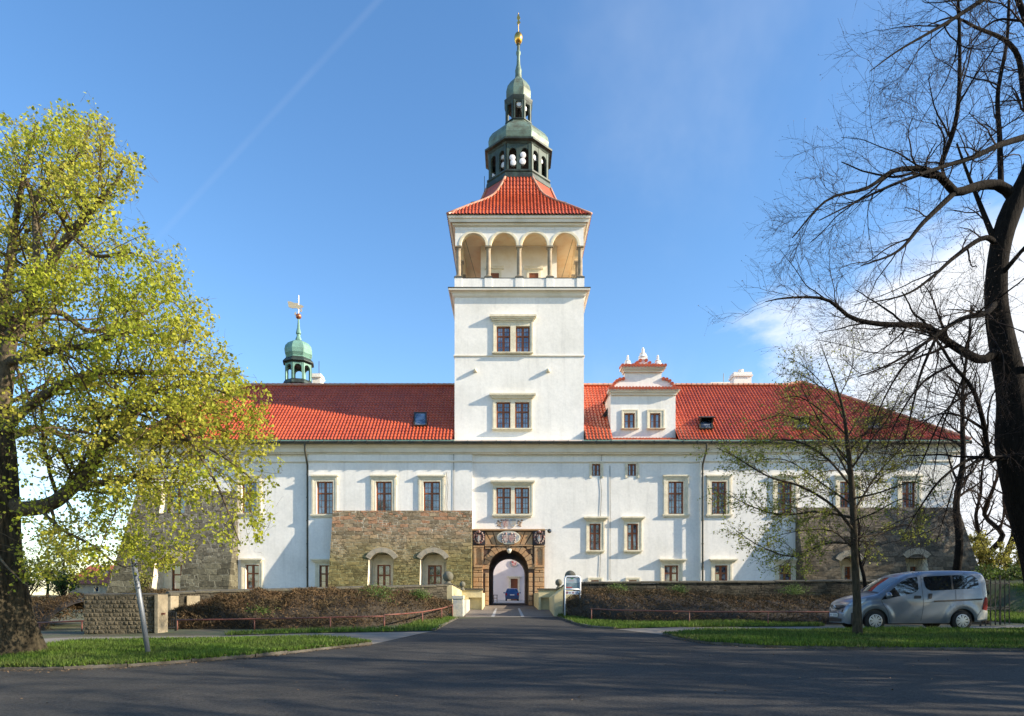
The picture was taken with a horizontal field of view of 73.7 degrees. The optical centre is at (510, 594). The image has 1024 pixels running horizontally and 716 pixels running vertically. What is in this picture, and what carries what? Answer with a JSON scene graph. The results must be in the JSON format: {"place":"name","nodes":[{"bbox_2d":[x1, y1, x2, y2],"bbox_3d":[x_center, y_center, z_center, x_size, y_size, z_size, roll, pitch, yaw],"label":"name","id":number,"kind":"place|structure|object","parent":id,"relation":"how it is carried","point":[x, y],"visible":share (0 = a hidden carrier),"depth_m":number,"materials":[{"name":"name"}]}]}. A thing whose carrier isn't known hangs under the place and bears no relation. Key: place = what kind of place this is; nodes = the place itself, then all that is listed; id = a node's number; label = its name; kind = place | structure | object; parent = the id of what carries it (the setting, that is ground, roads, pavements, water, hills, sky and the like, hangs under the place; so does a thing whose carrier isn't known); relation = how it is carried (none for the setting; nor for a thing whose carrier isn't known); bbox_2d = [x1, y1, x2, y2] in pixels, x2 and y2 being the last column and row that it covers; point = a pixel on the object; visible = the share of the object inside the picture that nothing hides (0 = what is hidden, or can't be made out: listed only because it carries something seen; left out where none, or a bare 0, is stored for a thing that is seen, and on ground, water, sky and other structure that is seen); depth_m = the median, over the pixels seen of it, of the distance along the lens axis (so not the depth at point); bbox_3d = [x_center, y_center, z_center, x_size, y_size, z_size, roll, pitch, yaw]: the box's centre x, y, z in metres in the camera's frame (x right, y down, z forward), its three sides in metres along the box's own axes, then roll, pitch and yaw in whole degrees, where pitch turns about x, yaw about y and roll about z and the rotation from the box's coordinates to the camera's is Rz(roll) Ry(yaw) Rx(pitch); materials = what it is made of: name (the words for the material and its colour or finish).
{"place":"outdoors","nodes":[
{"label":"outdoors","id":0,"kind":"place"},
{"bbox_2d":[44,631,431,643],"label":"path","id":1,"kind":"structure","parent":0,"point":[377,637],"depth_m":19.42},
{"bbox_2d":[493,600,523,602],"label":"courtyard paving","id":2,"kind":"structure","parent":0,"point":[508,601],"depth_m":71.26,"materials":[{"name":"grey stone"}]},
{"bbox_2d":[503,588,520,600],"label":"blue car","id":3,"kind":"object","parent":2,"relation":"on","point":[511,593],"visible":1,"depth_m":82.06,"materials":[{"name":"blue paint"}]},
{"bbox_2d":[491,603,526,604],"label":"passage floor","id":4,"kind":"structure","parent":0,"point":[508,604],"depth_m":46.75,"materials":[{"name":"grey stone"}]},
{"bbox_2d":[0,617,1023,715],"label":"road","id":5,"kind":"structure","parent":0,"point":[561,671],"depth_m":11.28,"materials":[{"name":"grey asphalt"}]},
{"bbox_2d":[1,631,1012,704],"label":"fallen leaves","id":6,"kind":"object","parent":5,"relation":"on","point":[424,663],"visible":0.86,"depth_m":13.98,"materials":[{"name":"brown plant"}]},
{"bbox_2d":[0,0,1023,594],"label":"sky","id":7,"kind":"structure","parent":0,"point":[319,152],"materials":[{"name":"blue"}]},
{"bbox_2d":[31,595,1023,666],"bbox_3d":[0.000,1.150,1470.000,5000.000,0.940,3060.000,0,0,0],"label":"ground","id":8,"kind":"structure","parent":0,"point":[67,630],"depth_m":21.68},
{"bbox_2d":[30,532,60,594],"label":"bare background tree","id":9,"kind":"object","parent":8,"relation":"on","point":[45,565],"visible":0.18,"depth_m":65.88,"materials":[{"name":"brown plant"}]},
{"bbox_2d":[25,555,72,594],"bbox_3d":[-37.043,-1.272,52.444,3.521,3.948,4.932,0,0,31],"label":"dark shrub","id":10,"kind":"object","parent":8,"relation":"on","point":[34,585],"visible":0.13,"depth_m":52.54,"materials":[{"name":"green plant"}]},
{"bbox_2d":[30,592,83,630],"bbox_3d":[-17.660,0.522,24.308,6.787,1.389,4.576,0,0,10],"label":"hedge","id":11,"kind":"object","parent":8,"relation":"on","point":[46,608],"visible":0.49,"depth_m":23.14,"materials":[{"name":"plant"}]},
{"bbox_2d":[31,562,89,595],"bbox_3d":[-32.583,-0.930,49.936,3.115,3.260,3.852,0,0,29],"label":"dark shrub","id":12,"kind":"object","parent":8,"relation":"on","point":[60,586],"visible":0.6,"depth_m":49.69,"materials":[{"name":"green plant"}]},
{"bbox_2d":[37,620,83,630],"bbox_3d":[-14.118,1.011,21.450,1.753,0.452,0.067,0,0,10],"label":"railing","id":13,"kind":"object","parent":8,"relation":"on","point":[81,621],"visible":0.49,"depth_m":21.42,"materials":[{"name":"red paint"}]},
{"bbox_2d":[47,540,86,593],"bbox_3d":[-40.486,-2.886,62.013,3.676,7.391,3.465,0,0,0],"label":"bare background tree","id":14,"kind":"object","parent":8,"relation":"on","point":[62,563],"visible":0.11,"depth_m":61.73,"materials":[{"name":"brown plant"}]},
{"bbox_2d":[69,565,113,599],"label":"neighbour house","id":15,"kind":"structure","parent":8,"relation":"on","point":[94,588],"depth_m":70.00,"materials":[{"name":"beige"}]},
{"bbox_2d":[93,586,99,591],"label":"window","id":16,"kind":"structure","parent":15,"relation":"in","point":[95,588],"depth_m":69.93,"materials":[{"name":"glass"}]},
{"bbox_2d":[84,593,167,633],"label":"block wall","id":17,"kind":"structure","parent":8,"relation":"on","point":[111,613],"depth_m":20.20,"materials":[{"name":"stone"}]},
{"bbox_2d":[161,611,176,630],"bbox_3d":[-10.501,0.722,21.055,0.190,0.842,1.010,0,0,0],"label":"gate leaf","id":18,"kind":"object","parent":17,"relation":"attached to","point":[175,620],"visible":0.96,"depth_m":21.39,"materials":[{"name":"black metal"}]},
{"bbox_2d":[129,566,155,595],"bbox_3d":[-19.383,-0.306,36.013,1.925,2.493,1.075,0,0,44],"label":"yellow shrub","id":19,"kind":"object","parent":8,"relation":"on","point":[143,584],"visible":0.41,"depth_m":35.77,"materials":[{"name":"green plant"}]},
{"bbox_2d":[127,587,183,595],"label":"hedge","id":20,"kind":"object","parent":8,"relation":"on","point":[152,590],"visible":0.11,"depth_m":26.83,"materials":[{"name":"plant"}]},
{"bbox_2d":[160,593,179,610],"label":"gate pier","id":21,"kind":"structure","parent":8,"relation":"on","point":[173,600],"depth_m":24.72,"materials":[{"name":"paint"}]},
{"bbox_2d":[0,642,371,669],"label":"kerb","id":22,"kind":"structure","parent":8,"relation":"on","point":[87,666],"depth_m":13.51,"materials":[{"name":"stone"}]},
{"bbox_2d":[172,615,383,629],"bbox_3d":[-7.472,0.952,22.026,6.777,0.559,0.202,0,0,-3],"label":"railing","id":23,"kind":"object","parent":8,"relation":"on","point":[254,619],"visible":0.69,"depth_m":21.95,"materials":[{"name":"red paint"}]},
{"bbox_2d":[166,571,452,605],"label":"garden wall","id":24,"kind":"structure","parent":8,"relation":"on","point":[196,596],"depth_m":28.32,"materials":[{"name":"stone"}]},
{"bbox_2d":[168,579,452,628],"bbox_3d":[-5.859,0.315,26.306,14.011,1.829,5.724,0,0,-45],"label":"hedge","id":25,"kind":"object","parent":8,"relation":"on","point":[369,600],"visible":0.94,"depth_m":23.65,"materials":[{"name":"brown plant"}]},
{"bbox_2d":[224,616,458,634],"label":"grass","id":26,"kind":"structure","parent":8,"relation":"on","point":[425,624],"depth_m":20.97,"materials":[{"name":"green plant"}]},
{"bbox_2d":[383,605,452,624],"bbox_3d":[-3.208,0.843,27.262,0.466,0.769,10.123,0,0,8],"label":"railing","id":27,"kind":"object","parent":8,"relation":"on","point":[418,612],"visible":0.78,"depth_m":25.26,"materials":[{"name":"red paint"}]},
{"bbox_2d":[432,617,457,630],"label":"kerb","id":28,"kind":"structure","parent":8,"relation":"on","point":[434,629],"depth_m":24.14,"materials":[{"name":"stone"}]},
{"bbox_2d":[493,559,523,599],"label":"courtyard wing","id":29,"kind":"structure","parent":8,"relation":"on","point":[506,575],"depth_m":92.00,"materials":[{"name":"white paint"}]},
{"bbox_2d":[509,560,518,566],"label":"wall crest","id":30,"kind":"object","parent":29,"relation":"attached to","point":[513,563],"depth_m":91.90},
{"bbox_2d":[507,576,521,599],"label":"doorway","id":31,"kind":"structure","parent":29,"relation":"in","point":[514,581],"depth_m":91.86,"materials":[{"name":"white paint"}]},
{"bbox_2d":[463,605,556,616],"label":"bridge deck","id":32,"kind":"structure","parent":8,"relation":"on","point":[533,608],"depth_m":35.71,"materials":[{"name":"grey stone"}]},
{"bbox_2d":[447,581,484,616],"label":"bridge parapet","id":33,"kind":"structure","parent":32,"relation":"on","point":[464,601],"depth_m":36.67,"materials":[{"name":"yellow paint"}]},
{"bbox_2d":[465,606,550,614],"bbox_3d":[-0.142,0.854,37.510,4.902,0.305,8.220,0,0,0],"label":"paving course","id":34,"kind":"object","parent":32,"relation":"on","point":[508,611],"visible":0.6,"depth_m":36.48,"materials":[{"name":"grey stone"}]},
{"bbox_2d":[534,579,572,615],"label":"bridge parapet","id":35,"kind":"structure","parent":32,"relation":"on","point":[551,600],"depth_m":36.70,"materials":[{"name":"yellow paint"}]},
{"bbox_2d":[106,13,978,605],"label":"castle","id":36,"kind":"structure","parent":8,"relation":"on","point":[518,435],"depth_m":42.66,"materials":[{"name":"white paint"}]},
{"bbox_2d":[164,558,181,590],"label":"window","id":37,"kind":"structure","parent":36,"relation":"in","point":[172,581],"depth_m":42.73,"materials":[{"name":"beige stone"}]},
{"bbox_2d":[166,483,186,512],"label":"window","id":38,"kind":"structure","parent":36,"relation":"in","point":[182,511],"depth_m":43.31,"materials":[{"name":"beige stone"}]},
{"bbox_2d":[236,475,262,515],"bbox_3d":[-16.296,-6.208,42.685,1.672,2.544,0.390,0,0,0],"label":"window","id":39,"kind":"structure","parent":36,"relation":"in","point":[252,476],"depth_m":42.62,"materials":[{"name":"beige stone"}]},
{"bbox_2d":[239,558,263,588],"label":"window","id":40,"kind":"structure","parent":36,"relation":"in","point":[251,568],"depth_m":42.62,"materials":[{"name":"beige stone"}]},
{"bbox_2d":[310,559,329,586],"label":"window","id":41,"kind":"structure","parent":36,"relation":"in","point":[324,563],"depth_m":42.60,"materials":[{"name":"beige stone"}]},
{"bbox_2d":[310,475,338,516],"bbox_3d":[-11.520,-6.139,42.485,1.748,2.612,0.390,0,0,0],"label":"window","id":42,"kind":"structure","parent":36,"relation":"in","point":[324,487],"depth_m":42.46,"materials":[{"name":"beige stone"}]},
{"bbox_2d":[372,555,393,585],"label":"window","id":43,"kind":"structure","parent":36,"relation":"in","point":[382,565],"depth_m":42.59,"materials":[{"name":"beige stone"}]},
{"bbox_2d":[370,475,396,510],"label":"window","id":44,"kind":"structure","parent":36,"relation":"in","point":[383,487],"depth_m":42.60,"materials":[{"name":"beige stone"}]},
{"bbox_2d":[418,475,445,510],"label":"window","id":45,"kind":"structure","parent":36,"relation":"in","point":[434,485],"depth_m":42.60,"materials":[{"name":"beige stone"}]},
{"bbox_2d":[423,555,446,584],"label":"window","id":46,"kind":"structure","parent":36,"relation":"in","point":[434,566],"depth_m":42.59,"materials":[{"name":"beige stone"}]},
{"bbox_2d":[485,266,503,277],"bbox_3d":[-1.026,-20.126,44.565,1.240,2.612,0.200,0,0,0],"label":"loggia door","id":47,"kind":"structure","parent":36,"relation":"in","point":[495,270],"depth_m":44.56,"materials":[{"name":"beige stone"}]},
{"bbox_2d":[490,480,534,516],"bbox_3d":[0.162,-5.980,42.630,2.756,2.280,0.500,0,0,0],"label":"window","id":48,"kind":"structure","parent":36,"relation":"in","point":[511,498],"depth_m":42.80,"materials":[{"name":"beige stone"}]},
{"bbox_2d":[489,393,535,430],"bbox_3d":[0.160,-11.384,42.615,2.879,2.295,0.500,0,0,0],"label":"window","id":49,"kind":"structure","parent":36,"relation":"in","point":[512,416],"depth_m":42.60,"materials":[{"name":"beige stone"}]},
{"bbox_2d":[510,160,515,166],"bbox_3d":[0.201,-28.292,44.773,0.380,0.380,0.239,0,0,0],"label":"antenna dish","id":50,"kind":"object","parent":36,"relation":"attached to","point":[512,163],"visible":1,"depth_m":44.67,"materials":[{"name":"white"}]},
{"bbox_2d":[489,314,536,354],"bbox_3d":[0.180,-16.208,42.615,2.919,2.395,0.500,0,0,0],"label":"window","id":51,"kind":"structure","parent":36,"relation":"in","point":[512,340],"depth_m":42.60,"materials":[{"name":"beige stone"}]},
{"bbox_2d":[519,158,525,165],"bbox_3d":[0.812,-28.384,44.773,0.420,0.420,0.239,0,0,0],"label":"antenna dish","id":52,"kind":"object","parent":36,"relation":"attached to","point":[522,161],"visible":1,"depth_m":44.67,"materials":[{"name":"white"}]},
{"bbox_2d":[524,266,542,277],"bbox_3d":[1.549,-20.126,44.565,1.240,2.612,0.200,0,0,0],"label":"loggia door","id":53,"kind":"structure","parent":36,"relation":"in","point":[532,271],"depth_m":44.56,"materials":[{"name":"beige stone"}]},
{"bbox_2d":[588,577,601,580],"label":"window","id":54,"kind":"structure","parent":36,"relation":"in","point":[589,578],"depth_m":42.60,"materials":[{"name":"beige stone"}]},
{"bbox_2d":[589,463,602,477],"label":"window","id":55,"kind":"structure","parent":36,"relation":"in","point":[595,469],"depth_m":42.73,"materials":[{"name":"beige stone"}]},
{"bbox_2d":[584,516,608,552],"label":"window","id":56,"kind":"structure","parent":36,"relation":"in","point":[593,523],"depth_m":42.62,"materials":[{"name":"beige stone"}]},
{"bbox_2d":[621,409,638,429],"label":"window","id":57,"kind":"structure","parent":36,"relation":"in","point":[629,421],"depth_m":42.74,"materials":[{"name":"beige stone"}]},
{"bbox_2d":[625,463,638,477],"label":"window","id":58,"kind":"structure","parent":36,"relation":"in","point":[631,469],"depth_m":42.64,"materials":[{"name":"beige stone"}]},
{"bbox_2d":[621,516,644,552],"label":"window","id":59,"kind":"structure","parent":36,"relation":"in","point":[632,524],"depth_m":42.62,"materials":[{"name":"beige stone"}]},
{"bbox_2d":[626,577,639,580],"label":"window","id":60,"kind":"structure","parent":36,"relation":"in","point":[627,578],"depth_m":42.60,"materials":[{"name":"beige stone"}]},
{"bbox_2d":[647,409,665,429],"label":"window","id":61,"kind":"structure","parent":36,"relation":"in","point":[654,421],"depth_m":42.73,"materials":[{"name":"beige stone"}]},
{"bbox_2d":[659,559,686,580],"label":"window","id":62,"kind":"structure","parent":36,"relation":"in","point":[670,569],"depth_m":42.62,"materials":[{"name":"beige stone"}]},
{"bbox_2d":[662,475,689,516],"bbox_3d":[10.360,-6.168,42.685,1.680,2.624,0.390,0,0,0],"label":"window","id":63,"kind":"structure","parent":36,"relation":"in","point":[673,484],"depth_m":42.64,"materials":[{"name":"beige stone"}]},
{"bbox_2d":[706,475,732,516],"bbox_3d":[12.991,-6.139,42.485,1.648,2.612,0.390,0,0,0],"label":"window","id":64,"kind":"structure","parent":36,"relation":"in","point":[713,481],"depth_m":42.42,"materials":[{"name":"beige stone"}]},
{"bbox_2d":[709,559,737,580],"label":"window","id":65,"kind":"structure","parent":36,"relation":"in","point":[718,566],"depth_m":42.42,"materials":[{"name":"beige stone"}]},
{"bbox_2d":[773,559,796,579],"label":"window","id":66,"kind":"structure","parent":36,"relation":"in","point":[779,576],"depth_m":42.42,"materials":[{"name":"beige stone"}]},
{"bbox_2d":[772,475,798,516],"bbox_3d":[17.090,-6.139,42.485,1.652,2.612,0.390,0,0,0],"label":"window","id":67,"kind":"structure","parent":36,"relation":"in","point":[788,488],"depth_m":42.42,"materials":[{"name":"beige stone"}]},
{"bbox_2d":[839,559,850,579],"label":"window","id":68,"kind":"structure","parent":36,"relation":"in","point":[845,565],"depth_m":42.59,"materials":[{"name":"beige stone"}]},
{"bbox_2d":[834,475,861,506],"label":"window","id":69,"kind":"structure","parent":36,"relation":"in","point":[838,500],"depth_m":42.44,"materials":[{"name":"beige stone"}]},
{"bbox_2d":[896,475,922,506],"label":"window","id":70,"kind":"structure","parent":36,"relation":"in","point":[903,502],"depth_m":42.46,"materials":[{"name":"beige stone"}]},
{"bbox_2d":[906,559,916,571],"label":"window","id":71,"kind":"structure","parent":36,"relation":"in","point":[910,567],"depth_m":42.59,"materials":[{"name":"beige stone"}]},
{"bbox_2d":[557,615,615,628],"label":"kerb","id":72,"kind":"structure","parent":8,"relation":"on","point":[593,626],"depth_m":23.18,"materials":[{"name":"stone"}]},
{"bbox_2d":[590,608,828,623],"bbox_3d":[8.527,0.864,25.070,11.430,0.684,1.569,0,0,14],"label":"railing","id":73,"kind":"object","parent":8,"relation":"on","point":[767,612],"visible":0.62,"depth_m":24.53,"materials":[{"name":"red paint"}]},
{"bbox_2d":[638,625,820,627],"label":"turf","id":74,"kind":"structure","parent":8,"relation":"on","point":[699,626],"depth_m":23.40,"materials":[{"name":"plant"}]},
{"bbox_2d":[564,576,580,615],"bbox_3d":[2.799,0.150,30.600,0.766,2.017,0.080,0,0,0],"label":"notice board","id":75,"kind":"object","parent":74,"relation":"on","point":[572,582],"visible":0.94,"depth_m":30.59,"materials":[{"name":"white paint"}]},
{"bbox_2d":[558,612,824,627],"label":"grass","id":76,"kind":"structure","parent":74,"relation":"on","point":[618,623],"depth_m":24.13,"materials":[{"name":"green plant"}]},
{"bbox_2d":[565,570,988,599],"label":"garden wall","id":77,"kind":"structure","parent":8,"relation":"on","point":[817,587],"depth_m":33.30,"materials":[{"name":"stone"}]},
{"bbox_2d":[563,581,991,624],"bbox_3d":[10.196,0.252,29.033,15.494,1.906,7.983,0,0,0],"label":"hedge","id":78,"kind":"object","parent":8,"relation":"on","point":[616,598],"visible":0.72,"depth_m":27.46,"materials":[{"name":"brown plant"}]},
{"bbox_2d":[663,633,1023,650],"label":"kerb","id":79,"kind":"structure","parent":8,"relation":"on","point":[867,648],"depth_m":15.87,"materials":[{"name":"stone"}]},
{"bbox_2d":[832,486,881,587],"bbox_3d":[14.283,-1.666,28.073,1.523,5.720,1.815,0,0,-27],"label":"thin sapling","id":80,"kind":"object","parent":8,"relation":"on","point":[864,581],"visible":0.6,"depth_m":27.96,"materials":[{"name":"brown plant"}]},
{"bbox_2d":[698,0,1023,583],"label":"bare tree","id":81,"kind":"object","parent":8,"relation":"on","point":[1003,356],"visible":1,"depth_m":16.55,"materials":[{"name":"brown plant"}]},
{"bbox_2d":[915,274,996,570],"bbox_3d":[19.088,-6.232,29.062,3.466,14.842,3.464,0,0,0],"label":"dark tree","id":82,"kind":"object","parent":8,"relation":"on","point":[958,555],"visible":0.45,"depth_m":28.93,"materials":[{"name":"brown plant"}]},
{"bbox_2d":[954,414,1009,537],"bbox_3d":[40.666,-7.658,58.657,5.362,17.064,5.184,0,0,0],"label":"bare background tree","id":83,"kind":"object","parent":8,"relation":"on","point":[980,491],"visible":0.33,"depth_m":58.23,"materials":[{"name":"brown plant"}]},
{"bbox_2d":[969,410,1006,551],"bbox_3d":[36.865,-7.055,51.903,4.403,15.898,3.845,0,0,42],"label":"bare background tree","id":84,"kind":"object","parent":8,"relation":"on","point":[986,506],"visible":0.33,"depth_m":51.99,"materials":[{"name":"brown plant"}]},
{"bbox_2d":[966,527,1016,570],"bbox_3d":[32.490,-2.144,46.468,3.420,5.670,3.099,0,0,0],"label":"yellow shrub","id":85,"kind":"object","parent":8,"relation":"on","point":[979,548],"visible":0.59,"depth_m":46.09,"materials":[{"name":"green plant"}]},
{"bbox_2d":[979,575,1009,625],"bbox_3d":[17.617,0.235,24.798,2.758,1.950,0.062,0,0,-36],"label":"iron fence","id":86,"kind":"object","parent":8,"relation":"on","point":[999,607],"visible":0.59,"depth_m":25.05,"materials":[{"name":"black metal"}]},
{"bbox_2d":[977,468,1014,566],"bbox_3d":[43.505,-8.194,59.791,4.510,18.042,3.863,0,0,23],"label":"bare background tree","id":87,"kind":"object","parent":8,"relation":"on","point":[1011,535],"visible":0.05,"depth_m":59.94,"materials":[{"name":"brown plant"}]},
{"bbox_2d":[993,447,1012,535],"bbox_3d":[37.818,-6.338,49.979,4.427,14.444,4.059,0,0,0],"label":"bare background tree","id":88,"kind":"object","parent":8,"relation":"on","point":[1007,519],"visible":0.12,"depth_m":50.68,"materials":[{"name":"brown plant"}]},
{"bbox_2d":[991,541,1021,575],"bbox_3d":[35.875,-1.772,47.463,4.175,4.931,3.036,0,0,-27],"label":"yellow shrub","id":89,"kind":"object","parent":8,"relation":"on","point":[1017,561],"visible":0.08,"depth_m":47.50,"materials":[{"name":"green plant"}]},
{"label":"side wing","id":90,"kind":"object","parent":8,"relation":"on","visible":0},
{"bbox_2d":[283,295,313,382],"bbox_3d":[-17.810,-18.710,57.500,2.476,13.020,2.476,0,0,31],"label":"ridge turret","id":91,"kind":"object","parent":90,"relation":"on","point":[298,352],"visible":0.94,"depth_m":56.74,"materials":[{"name":"green metal"}]},
{"bbox_2d":[312,373,324,382],"bbox_3d":[-16.884,-15.444,60.050,0.883,7.688,1.300,0,0,0],"label":"chimney","id":92,"kind":"object","parent":90,"relation":"on","point":[317,377],"visible":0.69,"depth_m":59.50,"materials":[{"name":"white paint"}]},
{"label":"side wing","id":93,"kind":"object","parent":8,"relation":"on","visible":0},
{"bbox_2d":[728,369,752,382],"bbox_3d":[19.596,-15.357,58.050,1.648,7.514,1.300,0,0,0],"label":"chimney","id":94,"kind":"object","parent":93,"relation":"on","point":[740,376],"visible":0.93,"depth_m":57.50,"materials":[{"name":"white paint"}]},
{"bbox_2d":[618,627,1005,634],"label":"path","id":95,"kind":"structure","parent":0,"point":[654,630],"depth_m":22.58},
{"bbox_2d":[829,567,987,627],"bbox_3d":[12.784,0.114,22.250,4.532,2.039,2.174,0,0,0],"label":"silver van","id":96,"kind":"object","parent":95,"relation":"on","point":[956,599],"visible":0.92,"depth_m":21.43,"materials":[{"name":"paint"}]},
{"bbox_2d":[663,625,1023,647],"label":"turf","id":97,"kind":"structure","parent":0,"point":[826,646],"depth_m":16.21,"materials":[{"name":"plant"}]},
{"bbox_2d":[684,328,952,633],"bbox_3d":[8.606,-3.054,19.296,8.362,8.462,4.599,0,0,0],"label":"young tree","id":98,"kind":"object","parent":97,"relation":"on","point":[857,625],"visible":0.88,"depth_m":18.91,"materials":[{"name":"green plant"}]},
{"bbox_2d":[987,577,1023,623],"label":"grass bank","id":99,"kind":"structure","parent":0,"point":[1015,598],"depth_m":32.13,"materials":[{"name":"plant"}]},
{"bbox_2d":[974,561,1001,579],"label":"dark shrub","id":100,"kind":"object","parent":99,"relation":"on","point":[987,573],"visible":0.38,"depth_m":35.39,"materials":[{"name":"green plant"}]},
{"bbox_2d":[977,562,1022,580],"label":"dark shrub","id":101,"kind":"object","parent":99,"relation":"on","point":[1007,576],"visible":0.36,"depth_m":35.61,"materials":[{"name":"green plant"}]},
{"bbox_2d":[1010,566,1022,579],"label":"dark shrub","id":102,"kind":"object","parent":99,"relation":"on","point":[1016,573],"visible":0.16,"depth_m":35.82,"materials":[{"name":"green plant"}]},
{"bbox_2d":[1006,625,1023,627],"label":"path","id":103,"kind":"structure","parent":0,"point":[1011,626],"depth_m":22.60,"materials":[{"name":"grey concrete"}]},
{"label":"turf","id":104,"kind":"structure","parent":0,"visible":0},
{"bbox_2d":[131,556,149,652],"bbox_3d":[-7.901,0.280,14.619,0.490,2.486,0.111,0,0,0],"label":"leaning pole","id":105,"kind":"object","parent":104,"relation":"on","point":[141,612],"visible":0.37,"depth_m":14.58,"materials":[{"name":"metal"}]},
{"bbox_2d":[0,91,283,655],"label":"linden tree","id":106,"kind":"object","parent":104,"relation":"on","point":[20,629],"visible":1,"depth_m":13.08,"materials":[{"name":"green plant"}]},
{"bbox_2d":[0,633,371,666],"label":"grass","id":107,"kind":"structure","parent":104,"relation":"on","point":[96,651],"depth_m":15.06,"materials":[{"name":"green plant"}]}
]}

